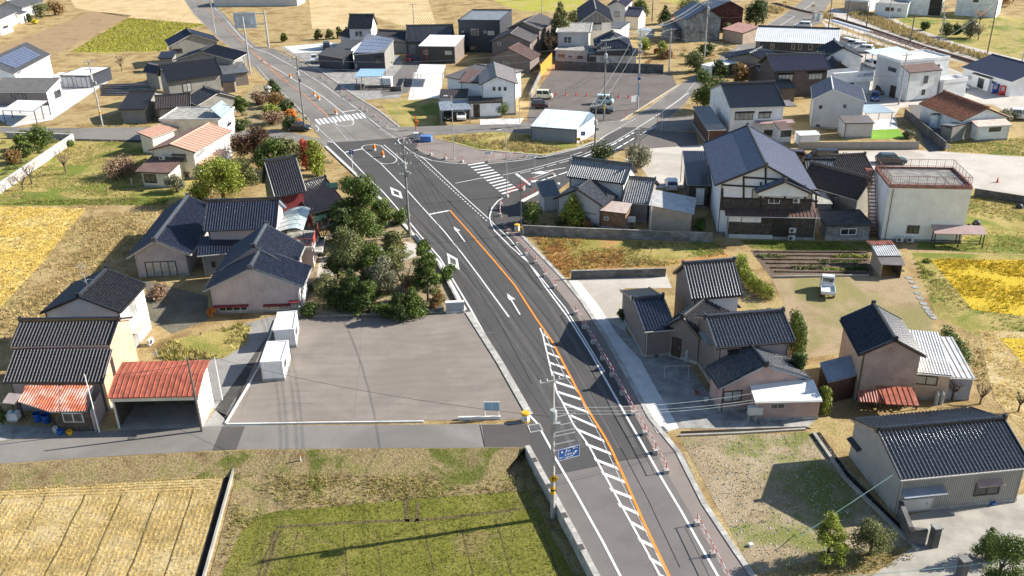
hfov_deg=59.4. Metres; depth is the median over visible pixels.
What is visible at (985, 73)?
house
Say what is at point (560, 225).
ground cover
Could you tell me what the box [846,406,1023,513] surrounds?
barn
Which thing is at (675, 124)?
side street
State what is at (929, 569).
overhead cable
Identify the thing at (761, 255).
vegetable row
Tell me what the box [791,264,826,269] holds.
vegetable row
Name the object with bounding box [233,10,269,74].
sign gantry
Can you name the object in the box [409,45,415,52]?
window
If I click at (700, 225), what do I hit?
shrub
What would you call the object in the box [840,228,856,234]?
window
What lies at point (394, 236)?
tree
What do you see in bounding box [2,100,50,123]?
carport
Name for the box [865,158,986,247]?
building
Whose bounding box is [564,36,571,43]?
window
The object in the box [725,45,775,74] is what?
house
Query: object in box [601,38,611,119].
utility pole
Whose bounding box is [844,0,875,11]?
shop
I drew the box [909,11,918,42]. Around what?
utility pole
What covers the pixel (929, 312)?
stone path
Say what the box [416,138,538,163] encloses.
footpath
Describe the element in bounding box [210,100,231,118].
solar water heater
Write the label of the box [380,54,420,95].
lane
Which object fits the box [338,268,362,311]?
tree
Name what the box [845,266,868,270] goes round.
vegetable row
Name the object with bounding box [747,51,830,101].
house
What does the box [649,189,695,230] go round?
garage
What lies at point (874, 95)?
parked car
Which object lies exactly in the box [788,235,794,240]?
air conditioner
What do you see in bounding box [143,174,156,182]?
window
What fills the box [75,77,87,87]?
door
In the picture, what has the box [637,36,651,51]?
tree
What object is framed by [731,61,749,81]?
tree
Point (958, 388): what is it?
tree
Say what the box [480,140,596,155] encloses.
kerb
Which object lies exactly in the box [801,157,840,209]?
outbuilding
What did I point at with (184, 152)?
house
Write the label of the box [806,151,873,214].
house
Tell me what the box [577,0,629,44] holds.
house
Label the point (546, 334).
line
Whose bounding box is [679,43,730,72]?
ground cover
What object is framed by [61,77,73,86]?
door
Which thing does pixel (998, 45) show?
grass field
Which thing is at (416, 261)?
tree
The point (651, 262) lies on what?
grass
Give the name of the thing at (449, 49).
house
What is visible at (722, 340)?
house
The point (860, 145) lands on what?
garden fence
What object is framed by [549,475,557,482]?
warning sign
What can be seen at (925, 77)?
window
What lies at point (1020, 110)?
parked van
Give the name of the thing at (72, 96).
paved yard
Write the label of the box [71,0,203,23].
grass field
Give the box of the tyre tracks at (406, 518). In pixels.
[0,478,560,575]
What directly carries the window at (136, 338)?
in the house at (106, 291)
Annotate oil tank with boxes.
[627,216,635,226]
[747,405,762,421]
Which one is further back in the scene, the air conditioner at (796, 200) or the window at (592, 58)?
the window at (592, 58)
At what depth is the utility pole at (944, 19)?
217.83 m
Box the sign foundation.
[530,180,537,186]
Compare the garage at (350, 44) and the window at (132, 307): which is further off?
the garage at (350, 44)
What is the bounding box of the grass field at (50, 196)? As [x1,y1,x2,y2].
[0,191,169,204]
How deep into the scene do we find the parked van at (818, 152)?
138.72 m
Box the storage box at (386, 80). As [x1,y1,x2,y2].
[379,76,392,85]
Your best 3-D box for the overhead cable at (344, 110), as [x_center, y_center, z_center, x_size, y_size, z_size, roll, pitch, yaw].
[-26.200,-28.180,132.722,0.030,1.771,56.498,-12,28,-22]
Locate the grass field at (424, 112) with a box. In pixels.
[380,99,439,126]
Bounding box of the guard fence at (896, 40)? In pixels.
[868,29,934,51]
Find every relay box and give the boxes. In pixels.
[812,11,817,19]
[817,13,823,20]
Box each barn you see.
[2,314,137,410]
[673,0,721,41]
[702,0,743,29]
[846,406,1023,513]
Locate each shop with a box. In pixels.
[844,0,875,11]
[874,0,910,17]
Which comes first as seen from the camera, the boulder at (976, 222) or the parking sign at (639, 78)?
the boulder at (976, 222)
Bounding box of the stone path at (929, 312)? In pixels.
[905,276,937,318]
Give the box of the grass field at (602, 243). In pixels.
[532,236,727,278]
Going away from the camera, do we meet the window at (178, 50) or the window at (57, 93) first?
the window at (57, 93)
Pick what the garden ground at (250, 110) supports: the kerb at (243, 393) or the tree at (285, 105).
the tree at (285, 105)
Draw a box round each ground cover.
[0,128,70,174]
[233,154,332,167]
[241,91,307,130]
[308,199,442,309]
[332,274,445,311]
[356,197,395,229]
[522,222,634,228]
[641,43,659,62]
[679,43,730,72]
[916,258,935,277]
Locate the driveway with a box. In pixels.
[873,494,1023,575]
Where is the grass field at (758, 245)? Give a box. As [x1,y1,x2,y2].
[741,240,872,250]
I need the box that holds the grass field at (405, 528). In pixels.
[221,491,573,575]
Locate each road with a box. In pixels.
[185,0,421,142]
[327,127,656,493]
[556,453,724,575]
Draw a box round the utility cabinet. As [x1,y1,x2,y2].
[445,300,464,312]
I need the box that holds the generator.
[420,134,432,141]
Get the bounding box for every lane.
[0,420,528,463]
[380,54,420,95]
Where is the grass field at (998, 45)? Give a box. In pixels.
[894,12,1023,59]
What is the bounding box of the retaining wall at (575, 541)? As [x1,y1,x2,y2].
[525,445,599,575]
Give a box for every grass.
[0,201,175,341]
[2,197,166,205]
[61,118,150,126]
[155,320,251,360]
[622,240,724,266]
[709,439,880,549]
[766,4,784,13]
[817,10,833,18]
[840,33,887,48]
[846,10,1008,58]
[913,258,1022,392]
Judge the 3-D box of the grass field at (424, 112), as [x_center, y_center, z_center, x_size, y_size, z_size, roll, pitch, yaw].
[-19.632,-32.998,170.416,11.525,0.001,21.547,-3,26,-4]
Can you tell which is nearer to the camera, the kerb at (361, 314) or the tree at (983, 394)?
the tree at (983, 394)
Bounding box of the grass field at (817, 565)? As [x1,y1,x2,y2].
[760,546,911,575]
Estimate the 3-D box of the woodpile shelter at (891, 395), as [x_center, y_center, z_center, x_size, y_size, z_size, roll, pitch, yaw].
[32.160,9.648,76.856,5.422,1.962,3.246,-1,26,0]
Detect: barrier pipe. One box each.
[697,515,712,548]
[713,545,729,575]
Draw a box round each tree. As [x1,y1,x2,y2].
[9,132,36,156]
[10,168,30,189]
[16,159,35,183]
[25,13,31,21]
[25,124,55,148]
[30,2,49,17]
[41,0,64,14]
[50,145,71,173]
[114,54,124,70]
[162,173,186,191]
[192,153,247,198]
[226,124,270,159]
[232,95,250,115]
[236,158,261,185]
[249,136,286,170]
[251,90,268,104]
[263,79,282,93]
[265,90,284,105]
[271,136,305,165]
[277,99,294,112]
[280,33,287,41]
[280,114,296,129]
[298,138,309,169]
[304,138,327,175]
[308,212,331,255]
[311,271,339,303]
[313,28,322,38]
[320,248,344,279]
[325,28,334,38]
[325,225,364,273]
[326,207,364,248]
[327,172,386,239]
[336,26,341,37]
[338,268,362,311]
[351,279,381,316]
[359,240,391,281]
[363,254,398,295]
[368,199,394,227]
[379,230,407,255]
[384,292,414,320]
[386,243,407,272]
[390,258,415,294]
[402,286,429,318]
[410,256,441,289]
[411,239,440,299]
[496,102,508,114]
[523,201,542,223]
[544,33,557,53]
[545,1,570,49]
[558,192,586,226]
[565,9,577,21]
[588,139,614,159]
[625,143,652,168]
[632,0,650,16]
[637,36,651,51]
[656,41,667,55]
[657,5,671,23]
[677,0,700,8]
[684,50,705,71]
[690,67,728,105]
[696,41,715,56]
[710,59,729,78]
[722,22,730,27]
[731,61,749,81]
[743,0,770,25]
[791,352,808,379]
[813,510,851,566]
[819,385,832,415]
[848,514,899,557]
[902,129,915,138]
[939,22,954,36]
[948,379,965,400]
[952,23,962,33]
[961,18,981,37]
[969,526,1002,564]
[973,24,985,39]
[976,9,988,23]
[976,381,992,404]
[980,531,1023,575]
[1000,108,1020,121]
[1001,0,1015,6]
[1014,389,1023,411]
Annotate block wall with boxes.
[390,77,405,90]
[415,233,463,312]
[521,191,537,202]
[522,225,712,241]
[529,71,540,100]
[555,61,663,72]
[571,268,665,278]
[904,109,946,150]
[974,188,1023,203]
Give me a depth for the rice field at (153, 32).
248.42 m
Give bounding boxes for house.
[0,0,44,34]
[0,42,63,104]
[39,266,151,348]
[118,56,237,122]
[126,193,208,276]
[135,122,232,187]
[157,27,218,62]
[158,106,235,137]
[173,43,246,79]
[197,195,324,313]
[261,153,341,230]
[317,33,394,71]
[338,13,377,41]
[376,28,408,53]
[405,23,454,52]
[418,35,464,63]
[439,61,522,117]
[458,9,511,52]
[489,26,540,72]
[507,13,551,53]
[536,155,659,228]
[554,22,593,61]
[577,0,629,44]
[588,29,637,62]
[607,0,646,29]
[620,256,822,420]
[693,80,796,143]
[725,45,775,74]
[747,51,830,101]
[755,25,840,52]
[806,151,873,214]
[809,76,874,138]
[816,38,862,69]
[839,300,975,401]
[872,49,967,101]
[907,0,943,15]
[918,89,1012,141]
[954,0,1001,17]
[961,53,1023,96]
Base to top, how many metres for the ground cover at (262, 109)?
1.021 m
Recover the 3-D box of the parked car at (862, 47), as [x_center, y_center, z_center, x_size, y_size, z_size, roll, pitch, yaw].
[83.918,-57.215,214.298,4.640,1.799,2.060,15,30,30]
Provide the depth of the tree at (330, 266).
102.07 m
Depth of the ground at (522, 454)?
68.07 m
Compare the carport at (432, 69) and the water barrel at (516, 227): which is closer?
the water barrel at (516, 227)
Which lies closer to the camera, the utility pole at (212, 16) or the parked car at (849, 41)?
the parked car at (849, 41)
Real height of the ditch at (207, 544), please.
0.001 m
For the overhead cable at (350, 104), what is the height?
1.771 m
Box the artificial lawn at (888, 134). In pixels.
[869,129,903,138]
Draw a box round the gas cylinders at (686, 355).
[685,350,688,361]
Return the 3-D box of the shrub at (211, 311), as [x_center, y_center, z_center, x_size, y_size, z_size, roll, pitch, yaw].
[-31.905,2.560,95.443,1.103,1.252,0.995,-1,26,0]
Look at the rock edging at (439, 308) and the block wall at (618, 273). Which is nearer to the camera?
the rock edging at (439, 308)
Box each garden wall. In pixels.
[0,134,74,192]
[6,132,74,139]
[896,501,927,545]
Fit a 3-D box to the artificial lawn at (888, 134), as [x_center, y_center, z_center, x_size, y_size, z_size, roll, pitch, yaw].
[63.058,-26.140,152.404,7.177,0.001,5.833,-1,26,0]
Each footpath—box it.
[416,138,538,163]
[502,225,748,575]
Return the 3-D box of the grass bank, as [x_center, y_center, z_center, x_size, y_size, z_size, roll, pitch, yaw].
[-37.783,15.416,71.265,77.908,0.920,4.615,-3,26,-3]
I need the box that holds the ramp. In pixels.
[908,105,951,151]
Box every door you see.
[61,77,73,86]
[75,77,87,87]
[286,349,289,367]
[473,104,479,116]
[671,336,681,357]
[889,85,895,97]
[900,497,934,511]
[977,78,984,88]
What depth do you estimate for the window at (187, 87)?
180.75 m
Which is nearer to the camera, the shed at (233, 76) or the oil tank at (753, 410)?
the oil tank at (753, 410)
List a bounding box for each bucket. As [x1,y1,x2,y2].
[32,411,41,422]
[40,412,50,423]
[52,426,57,432]
[56,428,62,435]
[66,429,71,434]
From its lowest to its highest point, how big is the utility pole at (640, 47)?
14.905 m
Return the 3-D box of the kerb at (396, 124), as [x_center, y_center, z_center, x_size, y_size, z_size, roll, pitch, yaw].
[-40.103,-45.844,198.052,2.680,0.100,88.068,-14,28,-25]
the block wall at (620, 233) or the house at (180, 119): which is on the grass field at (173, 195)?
the house at (180, 119)
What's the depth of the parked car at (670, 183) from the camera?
127.90 m
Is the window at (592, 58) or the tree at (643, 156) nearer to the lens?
the tree at (643, 156)
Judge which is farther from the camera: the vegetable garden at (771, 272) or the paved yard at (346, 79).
the paved yard at (346, 79)
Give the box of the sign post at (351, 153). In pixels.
[349,150,352,168]
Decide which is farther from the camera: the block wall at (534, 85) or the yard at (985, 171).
the block wall at (534, 85)
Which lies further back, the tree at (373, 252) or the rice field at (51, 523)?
the tree at (373, 252)
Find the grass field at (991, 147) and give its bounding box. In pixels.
[948,137,1023,156]
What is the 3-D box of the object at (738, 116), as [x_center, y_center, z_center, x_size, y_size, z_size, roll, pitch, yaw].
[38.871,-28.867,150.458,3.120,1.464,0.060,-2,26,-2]
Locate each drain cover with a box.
[527,423,543,432]
[654,426,668,432]
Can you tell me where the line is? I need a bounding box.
[198,0,669,575]
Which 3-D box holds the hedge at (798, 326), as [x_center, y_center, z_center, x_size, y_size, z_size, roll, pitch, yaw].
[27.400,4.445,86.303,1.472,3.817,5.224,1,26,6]
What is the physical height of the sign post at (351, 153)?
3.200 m
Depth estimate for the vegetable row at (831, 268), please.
103.06 m
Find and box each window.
[14,94,26,99]
[54,89,61,98]
[62,413,83,421]
[129,299,137,316]
[132,334,139,348]
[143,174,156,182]
[144,261,177,276]
[173,48,182,52]
[174,155,186,161]
[182,82,191,91]
[219,307,247,311]
[266,306,289,309]
[291,303,298,306]
[374,56,381,63]
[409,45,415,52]
[465,46,479,51]
[471,29,478,34]
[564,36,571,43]
[590,56,595,61]
[593,23,601,30]
[600,56,616,61]
[614,11,619,16]
[618,56,625,60]
[723,390,742,402]
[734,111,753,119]
[752,189,758,198]
[758,113,770,117]
[760,220,772,226]
[764,130,772,135]
[770,403,785,408]
[778,74,792,81]
[781,130,791,136]
[808,73,822,79]
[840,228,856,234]
[888,67,896,72]
[906,225,919,233]
[915,375,937,385]
[923,76,928,83]
[973,483,1000,496]
[989,127,1000,131]
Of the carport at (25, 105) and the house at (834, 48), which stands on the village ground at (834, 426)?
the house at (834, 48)
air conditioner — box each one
[146,337,153,345]
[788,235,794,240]
[789,227,795,233]
[793,198,799,203]
[896,237,903,242]
[906,237,913,242]
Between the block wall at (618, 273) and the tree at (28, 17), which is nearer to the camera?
the block wall at (618, 273)
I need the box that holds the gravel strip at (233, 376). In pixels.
[153,316,275,426]
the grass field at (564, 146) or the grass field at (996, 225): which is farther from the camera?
the grass field at (564, 146)
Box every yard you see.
[0,72,107,126]
[0,424,97,440]
[101,117,139,127]
[120,405,199,429]
[144,280,207,333]
[281,42,402,99]
[284,42,331,52]
[408,72,443,99]
[480,118,523,124]
[579,275,671,331]
[610,322,714,422]
[677,405,814,428]
[772,276,931,357]
[822,21,1023,119]
[824,8,1023,62]
[839,150,1023,195]
[872,118,897,129]
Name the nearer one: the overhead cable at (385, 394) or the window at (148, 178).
the overhead cable at (385, 394)
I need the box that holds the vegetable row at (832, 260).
[817,259,862,263]
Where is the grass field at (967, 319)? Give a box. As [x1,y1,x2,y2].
[912,253,1023,337]
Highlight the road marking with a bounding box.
[185,1,813,575]
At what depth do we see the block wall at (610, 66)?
200.55 m
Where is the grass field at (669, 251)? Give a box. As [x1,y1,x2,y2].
[594,240,721,259]
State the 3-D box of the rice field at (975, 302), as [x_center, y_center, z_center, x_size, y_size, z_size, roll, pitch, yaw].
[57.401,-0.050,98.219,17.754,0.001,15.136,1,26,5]
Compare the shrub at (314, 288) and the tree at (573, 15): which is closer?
the shrub at (314, 288)
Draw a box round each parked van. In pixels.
[322,41,329,49]
[535,89,552,99]
[596,94,613,104]
[806,148,838,157]
[1010,107,1023,119]
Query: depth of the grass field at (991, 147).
144.33 m
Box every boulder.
[972,220,980,225]
[1015,204,1023,208]
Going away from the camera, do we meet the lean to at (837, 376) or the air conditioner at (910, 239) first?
the lean to at (837, 376)
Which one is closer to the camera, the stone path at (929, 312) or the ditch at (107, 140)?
the stone path at (929, 312)
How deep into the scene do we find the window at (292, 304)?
96.16 m
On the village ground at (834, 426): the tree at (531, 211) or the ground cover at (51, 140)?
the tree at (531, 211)
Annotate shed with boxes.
[218,61,248,92]
[638,27,654,38]
[661,22,680,40]
[722,22,757,43]
[794,130,820,145]
[816,209,873,239]
[866,240,905,277]
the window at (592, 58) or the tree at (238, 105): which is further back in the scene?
the window at (592, 58)
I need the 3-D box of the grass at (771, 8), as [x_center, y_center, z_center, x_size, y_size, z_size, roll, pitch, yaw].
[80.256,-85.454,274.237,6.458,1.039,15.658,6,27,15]
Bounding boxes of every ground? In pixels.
[0,0,1023,575]
[0,133,60,180]
[206,448,557,575]
[243,84,312,127]
[307,220,454,314]
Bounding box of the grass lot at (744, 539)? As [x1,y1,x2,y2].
[680,432,906,575]
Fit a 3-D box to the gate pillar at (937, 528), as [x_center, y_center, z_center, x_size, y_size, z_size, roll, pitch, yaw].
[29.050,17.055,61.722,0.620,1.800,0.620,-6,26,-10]
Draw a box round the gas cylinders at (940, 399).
[933,391,944,404]
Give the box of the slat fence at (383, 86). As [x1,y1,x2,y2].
[355,85,390,89]
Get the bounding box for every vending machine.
[991,83,999,93]
[998,85,1006,95]
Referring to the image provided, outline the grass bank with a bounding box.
[0,448,523,491]
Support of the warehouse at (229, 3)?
on the village ground at (834, 426)
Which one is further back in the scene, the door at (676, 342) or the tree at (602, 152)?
the tree at (602, 152)
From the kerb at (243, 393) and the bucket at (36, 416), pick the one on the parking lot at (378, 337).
the kerb at (243, 393)
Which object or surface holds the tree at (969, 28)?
on the village ground at (834, 426)
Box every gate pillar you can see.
[927,522,943,548]
[955,555,971,575]
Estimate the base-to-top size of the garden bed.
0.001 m
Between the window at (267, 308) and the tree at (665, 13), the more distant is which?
the tree at (665, 13)
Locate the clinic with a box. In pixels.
[827,68,873,93]
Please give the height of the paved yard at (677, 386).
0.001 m
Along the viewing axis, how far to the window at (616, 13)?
248.90 m
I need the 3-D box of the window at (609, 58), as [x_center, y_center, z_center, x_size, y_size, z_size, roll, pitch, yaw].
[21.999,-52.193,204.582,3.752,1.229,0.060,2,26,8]
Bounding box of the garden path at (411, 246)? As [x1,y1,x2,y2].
[316,241,415,278]
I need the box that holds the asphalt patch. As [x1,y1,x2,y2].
[213,319,530,449]
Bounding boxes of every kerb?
[202,468,233,575]
[225,319,275,423]
[226,420,423,424]
[256,67,308,119]
[273,48,399,126]
[298,311,443,316]
[325,146,466,310]
[458,415,500,419]
[465,311,532,413]
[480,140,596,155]
[520,234,755,575]
[602,85,677,122]
[680,428,805,436]
[812,432,918,550]
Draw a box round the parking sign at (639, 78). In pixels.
[637,73,640,95]
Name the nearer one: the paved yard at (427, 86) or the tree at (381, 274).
the tree at (381, 274)
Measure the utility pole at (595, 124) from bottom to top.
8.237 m
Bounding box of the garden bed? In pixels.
[159,325,250,360]
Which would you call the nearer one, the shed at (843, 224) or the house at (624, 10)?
the shed at (843, 224)
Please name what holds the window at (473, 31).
in the house at (480, 29)
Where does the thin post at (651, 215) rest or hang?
on the village ground at (834, 426)
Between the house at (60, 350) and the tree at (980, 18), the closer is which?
the house at (60, 350)
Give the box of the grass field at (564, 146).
[436,132,589,154]
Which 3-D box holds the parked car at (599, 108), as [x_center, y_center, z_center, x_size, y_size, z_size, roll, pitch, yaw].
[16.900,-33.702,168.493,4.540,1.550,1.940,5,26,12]
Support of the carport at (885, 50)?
on the paved yard at (978, 95)
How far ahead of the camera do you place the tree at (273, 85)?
187.30 m
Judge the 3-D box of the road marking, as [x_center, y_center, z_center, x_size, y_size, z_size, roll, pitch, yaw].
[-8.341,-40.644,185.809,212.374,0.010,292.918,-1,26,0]
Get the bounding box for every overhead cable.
[85,359,212,376]
[217,358,548,416]
[291,58,393,142]
[294,58,394,140]
[297,42,602,61]
[300,81,402,171]
[302,58,406,140]
[312,50,602,69]
[396,145,539,379]
[404,107,594,145]
[406,174,548,417]
[407,145,557,376]
[411,144,564,375]
[411,166,546,378]
[557,390,806,410]
[557,394,797,413]
[564,383,802,407]
[639,31,843,54]
[652,54,833,75]
[800,475,891,535]
[853,560,1012,575]
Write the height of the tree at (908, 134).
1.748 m
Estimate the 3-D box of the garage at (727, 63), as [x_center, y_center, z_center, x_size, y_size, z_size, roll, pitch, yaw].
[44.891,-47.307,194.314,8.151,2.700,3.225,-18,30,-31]
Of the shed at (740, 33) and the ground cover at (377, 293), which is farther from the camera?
the shed at (740, 33)
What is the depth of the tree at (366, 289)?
94.39 m
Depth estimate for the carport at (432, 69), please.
193.41 m
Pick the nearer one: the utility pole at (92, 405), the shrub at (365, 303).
the utility pole at (92, 405)
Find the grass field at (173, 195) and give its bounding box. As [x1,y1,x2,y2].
[0,140,198,205]
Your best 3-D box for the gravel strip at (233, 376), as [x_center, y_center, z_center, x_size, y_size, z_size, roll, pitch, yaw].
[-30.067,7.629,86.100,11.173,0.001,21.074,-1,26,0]
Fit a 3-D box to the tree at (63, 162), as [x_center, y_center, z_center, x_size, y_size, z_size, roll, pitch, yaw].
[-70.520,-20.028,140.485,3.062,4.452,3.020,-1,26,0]
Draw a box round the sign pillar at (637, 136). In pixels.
[634,129,640,146]
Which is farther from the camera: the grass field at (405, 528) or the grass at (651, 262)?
the grass at (651, 262)
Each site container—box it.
[260,340,290,381]
[273,310,299,347]
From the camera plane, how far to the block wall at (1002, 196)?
122.62 m
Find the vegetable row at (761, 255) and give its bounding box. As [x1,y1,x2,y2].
[757,253,786,257]
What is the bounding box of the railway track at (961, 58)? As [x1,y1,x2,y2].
[769,2,975,63]
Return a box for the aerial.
[74,263,92,283]
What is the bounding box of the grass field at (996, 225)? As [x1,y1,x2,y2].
[916,191,1023,253]
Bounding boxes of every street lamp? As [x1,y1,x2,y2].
[444,95,454,158]
[497,130,507,193]
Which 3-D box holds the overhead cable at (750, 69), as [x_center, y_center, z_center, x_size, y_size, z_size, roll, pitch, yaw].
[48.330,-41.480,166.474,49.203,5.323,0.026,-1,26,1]
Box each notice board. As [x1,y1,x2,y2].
[484,401,499,415]
[631,95,636,104]
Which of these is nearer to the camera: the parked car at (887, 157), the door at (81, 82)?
the parked car at (887, 157)
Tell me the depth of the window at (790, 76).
174.99 m
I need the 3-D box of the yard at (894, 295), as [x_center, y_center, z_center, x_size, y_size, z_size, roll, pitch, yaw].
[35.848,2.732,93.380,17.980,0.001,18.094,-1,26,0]
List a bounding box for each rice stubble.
[979,330,1023,421]
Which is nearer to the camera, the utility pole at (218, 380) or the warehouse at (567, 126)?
the utility pole at (218, 380)
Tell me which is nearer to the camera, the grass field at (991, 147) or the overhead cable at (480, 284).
the overhead cable at (480, 284)
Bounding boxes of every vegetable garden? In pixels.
[100,82,147,94]
[750,250,873,278]
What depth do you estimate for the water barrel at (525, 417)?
76.44 m
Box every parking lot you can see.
[228,313,522,422]
[527,69,676,122]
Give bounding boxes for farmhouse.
[683,122,820,239]
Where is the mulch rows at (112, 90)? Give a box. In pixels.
[100,83,149,95]
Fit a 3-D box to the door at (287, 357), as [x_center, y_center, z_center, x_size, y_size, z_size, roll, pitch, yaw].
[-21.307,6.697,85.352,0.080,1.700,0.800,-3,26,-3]
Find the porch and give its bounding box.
[0,393,21,411]
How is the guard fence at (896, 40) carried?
on the paved yard at (840, 13)
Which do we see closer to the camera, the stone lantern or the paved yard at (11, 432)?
the paved yard at (11, 432)
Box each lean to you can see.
[18,384,105,430]
[817,354,856,402]
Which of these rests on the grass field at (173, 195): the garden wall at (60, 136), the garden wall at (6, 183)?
the garden wall at (6, 183)
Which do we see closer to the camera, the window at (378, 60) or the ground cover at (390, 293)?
the ground cover at (390, 293)
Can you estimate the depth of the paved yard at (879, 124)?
157.61 m
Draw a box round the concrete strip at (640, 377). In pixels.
[568,280,678,430]
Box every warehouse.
[213,0,304,6]
[530,109,594,142]
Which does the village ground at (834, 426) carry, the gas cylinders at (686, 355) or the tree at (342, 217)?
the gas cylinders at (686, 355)
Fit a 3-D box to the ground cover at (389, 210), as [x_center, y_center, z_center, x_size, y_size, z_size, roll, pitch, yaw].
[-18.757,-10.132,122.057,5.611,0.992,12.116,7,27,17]
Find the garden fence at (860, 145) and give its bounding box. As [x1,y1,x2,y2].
[798,142,919,149]
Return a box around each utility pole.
[82,60,103,126]
[84,374,99,432]
[186,357,202,431]
[208,0,215,34]
[214,357,222,399]
[290,56,304,125]
[395,141,410,236]
[520,176,521,234]
[539,374,575,518]
[590,103,598,145]
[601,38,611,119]
[636,29,645,109]
[667,28,675,73]
[704,0,709,59]
[866,0,873,25]
[898,53,911,104]
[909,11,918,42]
[939,6,949,41]
[987,2,1001,52]
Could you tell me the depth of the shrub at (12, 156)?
145.87 m
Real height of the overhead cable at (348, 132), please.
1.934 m
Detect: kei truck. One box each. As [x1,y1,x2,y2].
[311,54,317,62]
[819,274,835,297]
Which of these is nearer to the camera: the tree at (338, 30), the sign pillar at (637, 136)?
the sign pillar at (637, 136)
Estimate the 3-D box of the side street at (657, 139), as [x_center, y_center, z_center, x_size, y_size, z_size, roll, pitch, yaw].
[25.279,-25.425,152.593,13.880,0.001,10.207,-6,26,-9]
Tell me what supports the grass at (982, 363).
on the grass field at (967, 319)
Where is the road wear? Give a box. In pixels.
[363,139,679,566]
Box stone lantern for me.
[264,84,271,95]
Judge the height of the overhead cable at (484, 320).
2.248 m
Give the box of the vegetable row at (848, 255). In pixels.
[833,253,870,257]
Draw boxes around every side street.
[0,127,326,145]
[403,115,695,137]
[621,0,831,128]
[625,145,703,187]
[629,130,697,148]
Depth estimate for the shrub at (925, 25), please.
237.88 m
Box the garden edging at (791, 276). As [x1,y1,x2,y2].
[775,274,868,277]
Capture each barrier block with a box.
[619,385,624,395]
[642,424,647,435]
[652,442,657,454]
[663,462,668,474]
[693,514,700,526]
[709,544,715,557]
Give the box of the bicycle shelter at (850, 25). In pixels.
[830,19,873,39]
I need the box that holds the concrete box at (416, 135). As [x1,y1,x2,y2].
[413,132,418,138]
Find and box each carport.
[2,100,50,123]
[355,69,385,87]
[416,64,445,81]
[438,100,470,123]
[863,104,894,125]
[864,46,907,66]
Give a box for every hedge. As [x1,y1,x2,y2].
[735,252,775,300]
[788,308,807,354]
[938,324,973,365]
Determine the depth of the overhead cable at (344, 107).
130.55 m
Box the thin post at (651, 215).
[649,201,651,229]
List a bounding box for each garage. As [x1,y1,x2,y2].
[59,67,111,87]
[107,360,213,428]
[333,39,361,58]
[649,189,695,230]
[701,59,738,78]
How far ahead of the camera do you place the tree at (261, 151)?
135.69 m
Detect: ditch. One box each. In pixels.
[75,139,141,142]
[195,477,229,575]
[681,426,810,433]
[810,432,917,545]
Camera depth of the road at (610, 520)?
64.98 m
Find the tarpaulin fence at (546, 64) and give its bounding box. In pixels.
[540,53,551,75]
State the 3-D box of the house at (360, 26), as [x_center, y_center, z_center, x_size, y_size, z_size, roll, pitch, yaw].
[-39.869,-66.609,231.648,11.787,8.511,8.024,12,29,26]
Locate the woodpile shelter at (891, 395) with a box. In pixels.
[857,386,919,409]
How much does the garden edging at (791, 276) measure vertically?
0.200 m
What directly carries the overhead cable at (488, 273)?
attached to the utility pole at (404, 166)
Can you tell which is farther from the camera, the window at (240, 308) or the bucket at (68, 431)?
the window at (240, 308)
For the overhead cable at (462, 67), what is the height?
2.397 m
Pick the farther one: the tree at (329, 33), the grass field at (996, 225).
the tree at (329, 33)
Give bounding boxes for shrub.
[0,410,6,424]
[2,148,23,164]
[31,18,38,23]
[66,139,74,146]
[98,152,139,181]
[147,282,169,301]
[185,181,212,199]
[206,307,216,316]
[235,117,249,131]
[260,103,281,114]
[260,109,283,124]
[285,108,296,116]
[298,300,319,317]
[313,280,326,294]
[326,284,349,307]
[346,296,372,315]
[372,301,390,318]
[391,206,411,223]
[401,273,414,287]
[427,290,443,308]
[439,262,457,281]
[553,216,565,224]
[580,217,591,227]
[617,308,624,320]
[658,49,674,58]
[693,217,706,230]
[920,21,930,29]
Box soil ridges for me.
[756,250,866,272]
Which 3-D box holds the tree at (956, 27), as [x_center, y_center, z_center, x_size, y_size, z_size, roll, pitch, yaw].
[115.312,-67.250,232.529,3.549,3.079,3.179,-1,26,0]
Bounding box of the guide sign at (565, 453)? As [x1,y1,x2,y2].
[558,444,579,460]
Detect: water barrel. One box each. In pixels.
[514,223,519,231]
[521,410,529,422]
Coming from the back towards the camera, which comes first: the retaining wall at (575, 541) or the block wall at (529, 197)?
the block wall at (529, 197)
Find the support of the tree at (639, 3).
on the village ground at (834, 426)
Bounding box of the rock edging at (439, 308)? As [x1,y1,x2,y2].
[372,306,443,312]
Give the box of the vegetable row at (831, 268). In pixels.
[821,267,845,270]
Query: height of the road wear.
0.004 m
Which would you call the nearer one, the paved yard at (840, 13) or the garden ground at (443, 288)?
the garden ground at (443, 288)
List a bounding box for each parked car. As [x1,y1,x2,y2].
[286,121,311,131]
[405,53,412,61]
[443,111,452,120]
[456,110,466,120]
[531,99,548,108]
[590,103,614,113]
[664,177,678,190]
[792,149,806,160]
[794,21,811,26]
[839,37,853,42]
[842,39,860,44]
[848,41,866,47]
[853,44,874,51]
[864,59,876,68]
[870,90,879,101]
[875,85,883,93]
[875,152,907,164]
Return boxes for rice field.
[0,11,130,59]
[0,207,85,306]
[0,478,223,575]
[73,18,201,52]
[309,0,435,29]
[494,0,584,11]
[660,0,698,3]
[931,259,1023,315]
[978,330,1023,430]
[1000,338,1023,362]
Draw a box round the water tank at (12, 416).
[6,410,20,422]

